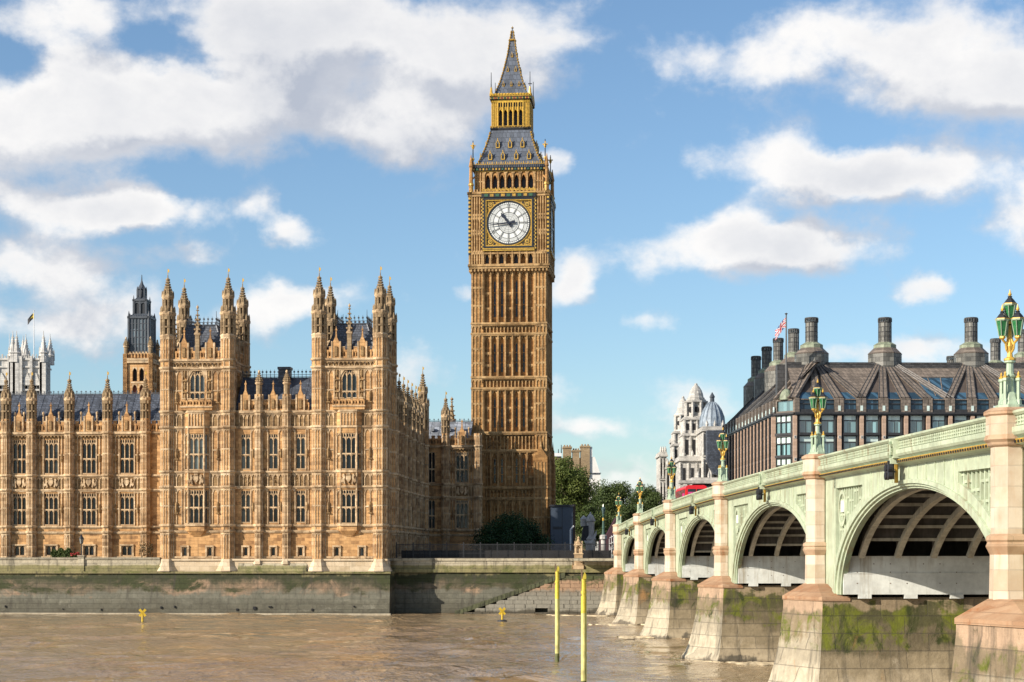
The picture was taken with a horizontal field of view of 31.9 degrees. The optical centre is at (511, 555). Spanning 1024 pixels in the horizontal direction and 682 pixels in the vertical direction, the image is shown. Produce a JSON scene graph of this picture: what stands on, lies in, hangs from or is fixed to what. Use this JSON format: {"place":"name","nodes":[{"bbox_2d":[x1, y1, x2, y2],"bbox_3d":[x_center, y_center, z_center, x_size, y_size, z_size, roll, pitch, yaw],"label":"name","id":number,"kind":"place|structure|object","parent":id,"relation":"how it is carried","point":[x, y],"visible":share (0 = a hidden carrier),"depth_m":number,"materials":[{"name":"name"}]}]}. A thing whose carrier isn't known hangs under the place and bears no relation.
{"place":"outdoors","nodes":[
{"label":"outdoors","id":0,"kind":"place"},
{"bbox_2d":[0,266,482,571],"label":"palace","id":1,"kind":"structure","parent":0,"point":[214,455],"depth_m":248.69,"materials":[{"name":"stone"}]},
{"bbox_2d":[13,493,25,525],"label":"window","id":2,"kind":"structure","parent":1,"relation":"in","point":[19,499],"depth_m":260.91,"materials":[{"name":"glass"}]},
{"bbox_2d":[13,440,25,473],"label":"window","id":3,"kind":"structure","parent":1,"relation":"in","point":[19,446],"depth_m":260.91,"materials":[{"name":"stone"}]},
{"bbox_2d":[14,546,24,555],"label":"window","id":4,"kind":"structure","parent":1,"relation":"in","point":[18,550],"depth_m":260.88,"materials":[{"name":"glass"}]},
{"bbox_2d":[44,493,57,525],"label":"window","id":5,"kind":"structure","parent":1,"relation":"in","point":[50,499],"depth_m":260.53,"materials":[{"name":"stone"}]},
{"bbox_2d":[44,440,57,473],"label":"window","id":6,"kind":"structure","parent":1,"relation":"in","point":[50,446],"depth_m":260.53,"materials":[{"name":"stone"}]},
{"bbox_2d":[46,546,55,555],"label":"window","id":7,"kind":"structure","parent":1,"relation":"in","point":[48,548],"depth_m":260.53,"materials":[{"name":"glass"}]},
{"bbox_2d":[82,493,95,525],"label":"window","id":8,"kind":"structure","parent":1,"relation":"in","point":[88,499],"depth_m":260.14,"materials":[{"name":"stone"}]},
{"bbox_2d":[82,439,95,473],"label":"window","id":9,"kind":"structure","parent":1,"relation":"in","point":[88,446],"depth_m":260.14,"materials":[{"name":"stone"}]},
{"bbox_2d":[84,546,93,555],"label":"window","id":10,"kind":"structure","parent":1,"relation":"in","point":[88,550],"depth_m":260.14,"materials":[{"name":"glass"}]},
{"bbox_2d":[120,493,133,524],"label":"window","id":11,"kind":"structure","parent":1,"relation":"in","point":[126,499],"depth_m":259.70,"materials":[{"name":"glass"}]},
{"bbox_2d":[120,439,133,473],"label":"window","id":12,"kind":"structure","parent":1,"relation":"in","point":[126,445],"depth_m":259.76,"materials":[{"name":"glass"}]},
{"bbox_2d":[122,546,131,555],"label":"window","id":13,"kind":"structure","parent":1,"relation":"in","point":[126,550],"depth_m":259.70,"materials":[{"name":"glass"}]},
{"bbox_2d":[185,490,189,523],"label":"window","id":14,"kind":"structure","parent":1,"relation":"in","point":[185,490],"depth_m":248.60,"materials":[{"name":"stone"}]},
{"bbox_2d":[185,434,189,469],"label":"window","id":15,"kind":"structure","parent":1,"relation":"in","point":[185,434],"depth_m":248.60,"materials":[{"name":"stone"}]},
{"bbox_2d":[189,490,202,523],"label":"window","id":16,"kind":"structure","parent":1,"relation":"in","point":[196,496],"depth_m":248.17,"materials":[{"name":"glass"}]},
{"bbox_2d":[189,434,202,469],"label":"window","id":17,"kind":"structure","parent":1,"relation":"in","point":[196,440],"depth_m":248.17,"materials":[{"name":"stone"}]},
{"bbox_2d":[190,371,204,399],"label":"window","id":18,"kind":"structure","parent":1,"relation":"in","point":[197,378],"depth_m":248.72,"materials":[{"name":"glass"}]},
{"bbox_2d":[205,490,208,523],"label":"window","id":19,"kind":"structure","parent":1,"relation":"in","point":[206,491],"depth_m":248.35,"materials":[{"name":"stone"}]},
{"bbox_2d":[205,434,208,469],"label":"window","id":20,"kind":"structure","parent":1,"relation":"in","point":[206,435],"depth_m":248.35,"materials":[{"name":"stone"}]},
{"bbox_2d":[241,490,249,522],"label":"window","id":21,"kind":"structure","parent":1,"relation":"in","point":[245,494],"depth_m":248.84,"materials":[{"name":"glass"}]},
{"bbox_2d":[241,434,249,469],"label":"window","id":22,"kind":"structure","parent":1,"relation":"in","point":[245,438],"depth_m":248.84,"materials":[{"name":"glass"}]},
{"bbox_2d":[269,490,277,522],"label":"window","id":23,"kind":"structure","parent":1,"relation":"in","point":[273,494],"depth_m":248.60,"materials":[{"name":"stone"}]},
{"bbox_2d":[269,434,277,469],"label":"window","id":24,"kind":"structure","parent":1,"relation":"in","point":[273,438],"depth_m":248.60,"materials":[{"name":"stone"}]},
{"bbox_2d":[296,490,304,522],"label":"window","id":25,"kind":"structure","parent":1,"relation":"in","point":[300,494],"depth_m":248.29,"materials":[{"name":"glass"}]},
{"bbox_2d":[296,434,304,469],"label":"window","id":26,"kind":"structure","parent":1,"relation":"in","point":[300,438],"depth_m":248.29,"materials":[{"name":"glass"}]},
{"bbox_2d":[337,490,342,523],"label":"window","id":27,"kind":"structure","parent":1,"relation":"in","point":[338,508],"depth_m":246.66,"materials":[{"name":"stone"}]},
{"bbox_2d":[337,433,342,469],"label":"window","id":28,"kind":"structure","parent":1,"relation":"in","point":[338,434],"depth_m":246.66,"materials":[{"name":"stone"}]},
{"bbox_2d":[341,490,355,523],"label":"window","id":29,"kind":"structure","parent":1,"relation":"in","point":[348,507],"depth_m":246.60,"materials":[{"name":"glass"}]},
{"bbox_2d":[341,433,355,469],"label":"window","id":30,"kind":"structure","parent":1,"relation":"in","point":[348,453],"depth_m":246.60,"materials":[{"name":"glass"}]},
{"bbox_2d":[342,370,356,399],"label":"window","id":31,"kind":"structure","parent":1,"relation":"in","point":[349,377],"depth_m":247.20,"materials":[{"name":"stone"}]},
{"bbox_2d":[355,490,360,523],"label":"window","id":32,"kind":"structure","parent":1,"relation":"in","point":[355,490],"depth_m":246.84,"materials":[{"name":"stone"}]},
{"bbox_2d":[355,433,360,469],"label":"window","id":33,"kind":"structure","parent":1,"relation":"in","point":[358,433],"depth_m":246.81,"materials":[{"name":"stone"}]},
{"bbox_2d":[429,500,434,528],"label":"window","id":34,"kind":"structure","parent":1,"relation":"in","point":[431,502],"depth_m":291.92,"materials":[{"name":"glass"}]},
{"bbox_2d":[429,452,434,482],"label":"window","id":35,"kind":"structure","parent":1,"relation":"in","point":[431,454],"depth_m":291.92,"materials":[{"name":"glass"}]},
{"bbox_2d":[456,500,467,528],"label":"window","id":36,"kind":"structure","parent":1,"relation":"in","point":[461,505],"depth_m":291.56,"materials":[{"name":"glass"}]},
{"bbox_2d":[456,452,467,482],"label":"window","id":37,"kind":"structure","parent":1,"relation":"in","point":[461,457],"depth_m":291.56,"materials":[{"name":"glass"}]},
{"bbox_2d":[0,612,772,681],"bbox_3d":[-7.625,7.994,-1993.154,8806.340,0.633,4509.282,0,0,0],"label":"water","id":38,"kind":"structure","parent":0,"point":[252,647],"depth_m":151.07,"materials":[{"name":"brown liquid"}]},
{"bbox_2d":[0,555,395,614],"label":"river wall","id":39,"kind":"structure","parent":38,"relation":"in","point":[81,584],"depth_m":247.58,"materials":[{"name":"stone"}]},
{"bbox_2d":[50,548,73,556],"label":"hedge","id":40,"kind":"object","parent":39,"relation":"on","point":[60,552],"visible":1,"depth_m":250.72,"materials":[{"name":"green plant"}]},
{"bbox_2d":[388,558,613,613],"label":"river wall","id":41,"kind":"structure","parent":38,"relation":"in","point":[473,585],"depth_m":249.46,"materials":[{"name":"stone"}]},
{"bbox_2d":[396,542,613,557],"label":"railing","id":42,"kind":"object","parent":41,"relation":"on","point":[480,544],"visible":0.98,"depth_m":251.81,"materials":[{"name":"black metal"}]},
{"bbox_2d":[572,536,584,568],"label":"stone monument","id":43,"kind":"object","parent":41,"relation":"on","point":[578,543],"visible":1,"depth_m":248.73,"materials":[{"name":"stone"}]},
{"bbox_2d":[497,608,506,621],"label":"buoy","id":44,"kind":"object","parent":38,"relation":"on","point":[501,612],"visible":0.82,"depth_m":219.51,"materials":[{"name":"yellow plastic"}]},
{"bbox_2d":[555,564,559,661],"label":"mooring post","id":45,"kind":"object","parent":38,"relation":"in","point":[557,619],"visible":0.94,"depth_m":134.26,"materials":[{"name":"yellow paint"}]},
{"bbox_2d":[581,570,586,681],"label":"mooring post","id":46,"kind":"object","parent":38,"relation":"in","point":[583,632],"visible":1,"depth_m":104.86,"materials":[{"name":"yellow paint"}]},
{"bbox_2d":[589,624,643,625],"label":"foam","id":47,"kind":"object","parent":38,"relation":"on","point":[615,624],"visible":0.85,"depth_m":207.00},
{"bbox_2d":[616,636,684,639],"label":"foam","id":48,"kind":"object","parent":38,"relation":"on","point":[628,637],"visible":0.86,"depth_m":175.38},
{"bbox_2d":[681,660,773,664],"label":"foam","id":49,"kind":"object","parent":38,"relation":"on","point":[755,663],"visible":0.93,"depth_m":132.85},
{"bbox_2d":[595,407,1023,681],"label":"bridge","id":50,"kind":"structure","parent":38,"relation":"in","point":[898,559],"depth_m":97.28,"materials":[{"name":"green paint"}]},
{"bbox_2d":[615,494,621,523],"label":"street lamp","id":51,"kind":"object","parent":50,"relation":"on","point":[618,501],"visible":0.99,"depth_m":244.86,"materials":[{"name":"green metal"}]},
{"bbox_2d":[636,478,643,512],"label":"street lamp","id":52,"kind":"object","parent":50,"relation":"on","point":[639,487],"visible":1,"depth_m":212.66,"materials":[{"name":"green metal"}]},
{"bbox_2d":[666,457,676,499],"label":"street lamp","id":53,"kind":"object","parent":50,"relation":"on","point":[671,468],"visible":1,"depth_m":177.97,"materials":[{"name":"green metal"}]},
{"bbox_2d":[716,428,729,481],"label":"street lamp","id":54,"kind":"object","parent":50,"relation":"on","point":[722,440],"visible":1,"depth_m":140.68,"materials":[{"name":"green metal"}]},
{"bbox_2d":[808,379,827,453],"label":"street lamp","id":55,"kind":"object","parent":50,"relation":"on","point":[817,398],"visible":1,"depth_m":101.38,"materials":[{"name":"green metal"}]},
{"bbox_2d":[995,290,1023,407],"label":"street lamp","id":56,"kind":"object","parent":50,"relation":"on","point":[1009,322],"visible":0.99,"depth_m":64.70,"materials":[{"name":"green metal"}]},
{"bbox_2d":[0,0,1023,505],"label":"sky","id":57,"kind":"structure","parent":0,"point":[722,169],"materials":[{"name":"blue"}]},
{"bbox_2d":[598,518,615,557],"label":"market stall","id":58,"kind":"object","parent":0,"point":[610,537],"visible":0.27,"depth_m":262.00,"materials":[{"name":"fabric"}]},
{"label":"ground","id":59,"kind":"structure","parent":0,"visible":0},
{"bbox_2d":[0,331,54,392],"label":"church tower","id":60,"kind":"structure","parent":59,"relation":"on","point":[18,365],"depth_m":469.65,"materials":[{"name":"white stone"}]},
{"bbox_2d":[123,275,159,393],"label":"ventilation tower","id":61,"kind":"structure","parent":59,"relation":"on","point":[141,346],"depth_m":318.43,"materials":[{"name":"stone"}]},
{"bbox_2d":[139,541,145,556],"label":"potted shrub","id":62,"kind":"object","parent":59,"relation":"on","point":[142,546],"visible":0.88,"depth_m":252.48,"materials":[{"name":"green plant"}]},
{"bbox_2d":[404,550,610,557],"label":"hoarding","id":63,"kind":"object","parent":59,"relation":"on","point":[495,553],"visible":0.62,"depth_m":254.27,"materials":[{"name":"black metal"}]},
{"bbox_2d":[467,509,554,549],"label":"bush","id":64,"kind":"object","parent":59,"relation":"on","point":[511,530],"visible":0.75,"depth_m":281.38,"materials":[{"name":"green plant"}]},
{"bbox_2d":[467,26,555,549],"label":"clock tower","id":65,"kind":"structure","parent":59,"relation":"on","point":[511,227],"depth_m":298.25,"materials":[{"name":"orange stone"}]},
{"bbox_2d":[494,397,495,426],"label":"slit window","id":66,"kind":"structure","parent":65,"relation":"in","point":[494,397],"depth_m":299.06,"materials":[{"name":"black glass"}]},
{"bbox_2d":[494,280,495,316],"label":"slit window","id":67,"kind":"structure","parent":65,"relation":"in","point":[494,280],"depth_m":299.06,"materials":[{"name":"black glass"}]},
{"bbox_2d":[501,397,502,426],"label":"slit window","id":68,"kind":"structure","parent":65,"relation":"in","point":[501,397],"depth_m":298.91,"materials":[{"name":"black glass"}]},
{"bbox_2d":[501,280,502,316],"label":"slit window","id":69,"kind":"structure","parent":65,"relation":"in","point":[501,280],"depth_m":298.91,"materials":[{"name":"black glass"}]},
{"bbox_2d":[516,397,517,426],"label":"slit window","id":70,"kind":"structure","parent":65,"relation":"in","point":[516,397],"depth_m":298.69,"materials":[{"name":"black glass"}]},
{"bbox_2d":[516,342,517,371],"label":"slit window","id":71,"kind":"structure","parent":65,"relation":"in","point":[516,342],"depth_m":298.69,"materials":[{"name":"black glass"}]},
{"bbox_2d":[516,280,517,316],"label":"slit window","id":72,"kind":"structure","parent":65,"relation":"in","point":[516,280],"depth_m":298.69,"materials":[{"name":"black glass"}]},
{"bbox_2d":[523,397,524,426],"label":"slit window","id":73,"kind":"structure","parent":65,"relation":"in","point":[523,397],"depth_m":298.55,"materials":[{"name":"black glass"}]},
{"bbox_2d":[523,342,524,371],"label":"slit window","id":74,"kind":"structure","parent":65,"relation":"in","point":[523,342],"depth_m":298.55,"materials":[{"name":"black glass"}]},
{"bbox_2d":[523,280,524,316],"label":"slit window","id":75,"kind":"structure","parent":65,"relation":"in","point":[523,280],"depth_m":298.55,"materials":[{"name":"black glass"}]},
{"bbox_2d":[549,504,574,549],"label":"site cabin","id":76,"kind":"object","parent":59,"relation":"on","point":[562,520],"visible":0.79,"depth_m":291.00,"materials":[{"name":"blue metal"}]},
{"bbox_2d":[555,456,598,535],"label":"tree","id":77,"kind":"object","parent":59,"relation":"on","point":[572,483],"visible":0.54,"depth_m":365.24,"materials":[{"name":"green plant"}]},
{"bbox_2d":[554,444,600,549],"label":"building","id":78,"kind":"structure","parent":59,"relation":"on","point":[582,455],"depth_m":429.40,"materials":[{"name":"beige stone"}]},
{"bbox_2d":[580,512,596,549],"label":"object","id":79,"kind":"object","parent":59,"relation":"on","point":[588,536],"visible":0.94,"depth_m":317.40,"materials":[{"name":"grey stone"}]},
{"bbox_2d":[581,525,588,540],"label":"door panel","id":80,"kind":"structure","parent":79,"relation":"in","point":[585,532],"depth_m":317.42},
{"bbox_2d":[575,504,609,547],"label":"tree","id":81,"kind":"object","parent":59,"relation":"on","point":[594,511],"visible":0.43,"depth_m":358.53,"materials":[{"name":"green plant"}]},
{"bbox_2d":[600,504,606,549],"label":"street lamp","id":82,"kind":"object","parent":59,"relation":"on","point":[603,537],"visible":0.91,"depth_m":257.80,"materials":[{"name":"green metal"}]},
{"bbox_2d":[587,479,636,531],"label":"tree","id":83,"kind":"object","parent":59,"relation":"on","point":[606,495],"visible":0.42,"depth_m":381.83,"materials":[{"name":"green plant"}]},
{"bbox_2d":[611,502,644,522],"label":"tree","id":84,"kind":"object","parent":59,"relation":"on","point":[627,511],"visible":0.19,"depth_m":350.46,"materials":[{"name":"green plant"}]},
{"bbox_2d":[626,484,665,516],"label":"tree","id":85,"kind":"object","parent":59,"relation":"on","point":[652,498],"visible":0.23,"depth_m":377.92,"materials":[{"name":"green plant"}]},
{"bbox_2d":[655,383,724,502],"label":"domed building","id":86,"kind":"structure","parent":59,"relation":"on","point":[699,420],"depth_m":371.02,"materials":[{"name":"grey stone"}]},
{"bbox_2d":[720,317,1023,480],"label":"office block","id":87,"kind":"structure","parent":59,"relation":"on","point":[884,392],"depth_m":279.04,"materials":[{"name":"brown metal"}]},
{"bbox_2d":[775,313,787,388],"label":"flagpole","id":88,"kind":"object","parent":87,"relation":"attached to","point":[781,327],"visible":1,"depth_m":277.29,"materials":[{"name":"white metal"}]},
{"bbox_2d":[777,415,789,433],"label":"corner window","id":89,"kind":"structure","parent":87,"relation":"in","point":[778,417],"depth_m":277.19,"materials":[{"name":"teal glass"}]},
{"bbox_2d":[777,437,789,454],"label":"corner window","id":90,"kind":"structure","parent":87,"relation":"in","point":[778,438],"depth_m":277.19,"materials":[{"name":"teal glass"}]},
{"bbox_2d":[778,401,792,411],"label":"corner window","id":91,"kind":"structure","parent":87,"relation":"in","point":[782,405],"depth_m":277.13,"materials":[{"name":"teal glass"}]},
{"bbox_2d":[800,436,810,454],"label":"window","id":92,"kind":"structure","parent":87,"relation":"in","point":[805,441],"depth_m":275.51,"materials":[{"name":"grey glass"}]},
{"bbox_2d":[800,400,810,408],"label":"dormer window","id":93,"kind":"structure","parent":87,"relation":"in","point":[804,404],"depth_m":275.44,"materials":[{"name":"blue glass"}]},
{"bbox_2d":[800,415,811,431],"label":"window","id":94,"kind":"structure","parent":87,"relation":"in","point":[805,420],"depth_m":275.51,"materials":[{"name":"glass"}]},
{"bbox_2d":[822,415,833,432],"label":"window","id":95,"kind":"structure","parent":87,"relation":"in","point":[827,421],"depth_m":275.57,"materials":[{"name":"glass"}]},
{"bbox_2d":[825,436,833,453],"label":"window","id":96,"kind":"structure","parent":87,"relation":"in","point":[829,440],"depth_m":275.57,"materials":[{"name":"glass"}]},
{"bbox_2d":[825,400,833,408],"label":"dormer window","id":97,"kind":"structure","parent":87,"relation":"in","point":[829,403],"depth_m":275.57,"materials":[{"name":"blue glass"}]},
{"bbox_2d":[844,416,855,432],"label":"window","id":98,"kind":"structure","parent":87,"relation":"in","point":[849,421],"depth_m":275.71,"materials":[{"name":"grey glass"}]},
{"bbox_2d":[844,436,855,448],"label":"window","id":99,"kind":"structure","parent":87,"relation":"in","point":[849,441],"depth_m":275.64,"materials":[{"name":"grey glass"}]},
{"bbox_2d":[844,400,855,408],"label":"dormer window","id":100,"kind":"structure","parent":87,"relation":"in","point":[848,404],"depth_m":275.64,"materials":[{"name":"blue glass"}]},
{"bbox_2d":[866,416,877,432],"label":"window","id":101,"kind":"structure","parent":87,"relation":"in","point":[871,421],"depth_m":275.78,"materials":[{"name":"grey glass"}]},
{"bbox_2d":[866,436,877,443],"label":"window","id":102,"kind":"structure","parent":87,"relation":"in","point":[869,439],"depth_m":275.78,"materials":[{"name":"grey glass"}]},
{"bbox_2d":[866,400,878,408],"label":"dormer window","id":103,"kind":"structure","parent":87,"relation":"in","point":[870,404],"depth_m":275.78,"materials":[{"name":"blue glass"}]},
{"bbox_2d":[888,416,900,432],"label":"window","id":104,"kind":"structure","parent":87,"relation":"in","point":[894,422],"depth_m":275.91,"materials":[{"name":"grey glass"}]},
{"bbox_2d":[888,400,900,408],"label":"dormer window","id":105,"kind":"structure","parent":87,"relation":"in","point":[892,404],"depth_m":275.84,"materials":[{"name":"blue glass"}]},
{"bbox_2d":[911,416,922,432],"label":"window","id":106,"kind":"structure","parent":87,"relation":"in","point":[916,421],"depth_m":275.98,"materials":[{"name":"grey glass"}]},
{"bbox_2d":[911,400,922,408],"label":"dormer window","id":107,"kind":"structure","parent":87,"relation":"in","point":[915,404],"depth_m":275.91,"materials":[{"name":"blue glass"}]},
{"bbox_2d":[933,416,944,427],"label":"window","id":108,"kind":"structure","parent":87,"relation":"in","point":[938,421],"depth_m":276.05,"materials":[{"name":"grey glass"}]},
{"bbox_2d":[933,400,944,408],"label":"dormer window","id":109,"kind":"structure","parent":87,"relation":"in","point":[937,404],"depth_m":276.05,"materials":[{"name":"blue glass"}]},
{"bbox_2d":[955,416,966,422],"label":"window","id":110,"kind":"structure","parent":87,"relation":"in","point":[958,419],"depth_m":276.11,"materials":[{"name":"grey glass"}]},
{"bbox_2d":[955,400,966,409],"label":"dormer window","id":111,"kind":"structure","parent":87,"relation":"in","point":[959,404],"depth_m":276.11,"materials":[{"name":"blue glass"}]},
{"bbox_2d":[977,400,988,409],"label":"dormer window","id":112,"kind":"structure","parent":87,"relation":"in","point":[981,404],"depth_m":276.25,"materials":[{"name":"blue glass"}]},
{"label":"road","id":113,"kind":"structure","parent":0,"visible":0},
{"bbox_2d":[676,485,706,498],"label":"bus","id":114,"kind":"object","parent":113,"relation":"on","point":[685,490],"visible":0.12,"depth_m":210.09,"materials":[{"name":"red paint"}]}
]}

